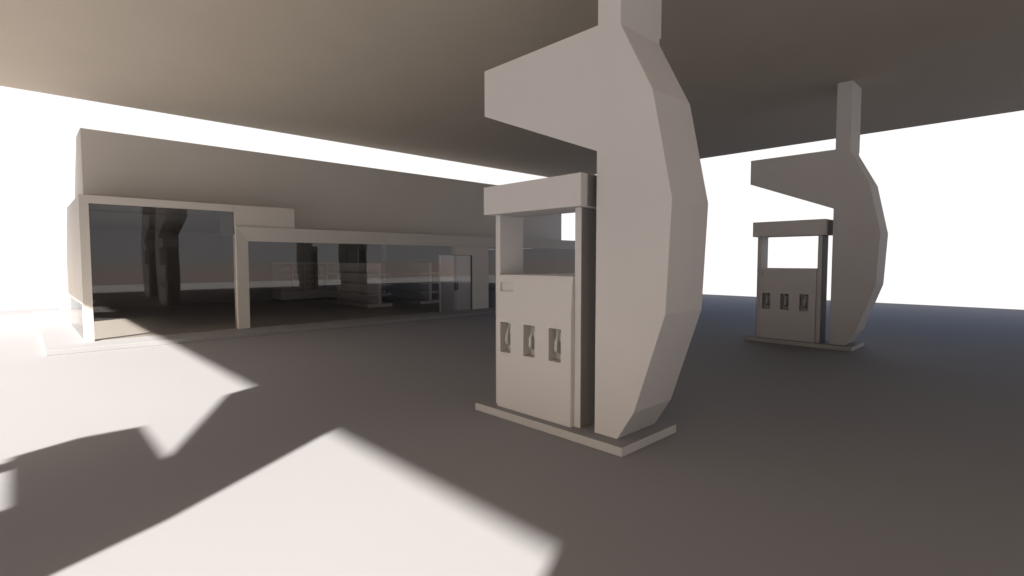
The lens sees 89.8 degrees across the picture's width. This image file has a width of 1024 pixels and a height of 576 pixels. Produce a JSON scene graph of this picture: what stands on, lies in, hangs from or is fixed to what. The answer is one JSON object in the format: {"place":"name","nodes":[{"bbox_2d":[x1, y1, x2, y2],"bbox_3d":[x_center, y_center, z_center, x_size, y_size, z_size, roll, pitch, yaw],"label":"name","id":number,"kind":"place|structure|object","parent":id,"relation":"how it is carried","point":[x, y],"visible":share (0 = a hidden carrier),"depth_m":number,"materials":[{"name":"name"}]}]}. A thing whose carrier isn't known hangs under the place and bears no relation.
{"place":"outdoors","nodes":[
{"label":"outdoors","id":0,"kind":"place"},
{"bbox_2d":[34,307,495,350],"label":"pavement","id":1,"kind":"structure","parent":0,"point":[58,330],"depth_m":12.84,"materials":[{"name":"concrete"}]},
{"bbox_2d":[55,128,574,341],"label":"shop building","id":2,"kind":"structure","parent":1,"relation":"on","point":[155,236],"depth_m":16.52,"materials":[{"name":"paint"}]},
{"bbox_2d":[70,296,83,338],"bbox_3d":[-10.727,0.676,12.645,0.009,0.789,4.227,-3,4,-44],"label":"window","id":3,"kind":"structure","parent":2,"relation":"in","point":[76,308],"depth_m":12.45,"materials":[{"name":"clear glass"}]},
{"bbox_2d":[272,262,337,301],"bbox_3d":[-9.229,-0.324,23.022,2.576,1.681,1.035,-3,4,-44],"label":"drinks cooler","id":4,"kind":"object","parent":2,"relation":"in","point":[279,293],"visible":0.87,"depth_m":22.78,"materials":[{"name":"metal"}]},
{"bbox_2d":[327,263,392,307],"bbox_3d":[-6.121,-0.173,20.390,1.036,1.637,3.508,-3,4,-44],"label":"shelf unit","id":5,"kind":"object","parent":2,"relation":"in","point":[359,284],"visible":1,"depth_m":19.92,"materials":[{"name":"metal"}]},
{"bbox_2d":[233,226,574,328],"bbox_3d":[-1.200,-0.551,18.664,16.164,2.610,0.253,-3,4,-44],"label":"window frame","id":6,"kind":"structure","parent":2,"relation":"in","point":[241,237],"depth_m":14.47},
{"bbox_2d":[381,263,438,303],"bbox_3d":[-4.491,-0.259,22.027,1.036,1.637,3.508,-3,4,-44],"label":"shelf unit","id":7,"kind":"object","parent":2,"relation":"in","point":[411,282],"visible":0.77,"depth_m":21.60,"materials":[{"name":"metal"}]},
{"bbox_2d":[441,255,455,310],"bbox_3d":[-2.194,-0.168,17.726,0.638,1.917,0.071,-3,4,-44],"label":"door","id":8,"kind":"structure","parent":2,"relation":"in","point":[448,262],"depth_m":17.74,"materials":[{"name":"grey metal"}]},
{"bbox_2d":[456,255,470,309],"bbox_3d":[-1.710,-0.193,18.189,0.676,1.917,0.071,-3,4,-44],"label":"door","id":9,"kind":"structure","parent":2,"relation":"in","point":[463,262],"depth_m":18.19,"materials":[{"name":"grey metal"}]},
{"bbox_2d":[0,294,1023,575],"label":"ground","id":10,"kind":"structure","parent":0,"point":[894,446],"depth_m":4.72,"materials":[{"name":"concrete"}]},
{"bbox_2d":[34,311,495,355],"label":"kerb","id":11,"kind":"structure","parent":10,"relation":"on","point":[121,346],"depth_m":12.32,"materials":[{"name":"concrete"}]},
{"bbox_2d":[0,86,1023,310],"label":"sky","id":12,"kind":"structure","parent":0,"point":[951,193],"materials":[{"name":"white"}]},
{"bbox_2d":[475,398,675,456],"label":"pump island","id":13,"kind":"structure","parent":0,"point":[631,442],"depth_m":5.31,"materials":[{"name":"concrete"}]},
{"bbox_2d":[484,172,596,427],"bbox_3d":[0.381,0.127,5.887,0.574,2.629,1.488,-3,4,-44],"label":"fuel dispenser","id":14,"kind":"object","parent":13,"relation":"on","point":[545,346],"visible":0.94,"depth_m":5.60,"materials":[{"name":"metal"}]},
{"bbox_2d":[484,0,707,438],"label":"canopy column","id":15,"kind":"structure","parent":13,"relation":"on","point":[608,89],"depth_m":4.95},
{"bbox_2d":[0,0,1023,176],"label":"station canopy","id":16,"kind":"object","parent":15,"relation":"on","point":[404,76],"visible":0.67,"depth_m":9.47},
{"bbox_2d":[744,333,863,351],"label":"pump island","id":17,"kind":"structure","parent":0,"point":[850,347],"depth_m":11.04,"materials":[{"name":"concrete"}]},
{"bbox_2d":[753,219,832,342],"bbox_3d":[6.241,-0.169,11.491,0.574,2.629,1.488,-3,4,-44],"label":"fuel dispenser","id":18,"kind":"object","parent":17,"relation":"on","point":[790,303],"visible":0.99,"depth_m":11.27,"materials":[{"name":"metal"}]},
{"bbox_2d":[750,80,887,344],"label":"canopy column","id":19,"kind":"structure","parent":17,"relation":"on","point":[839,180],"depth_m":10.58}
]}

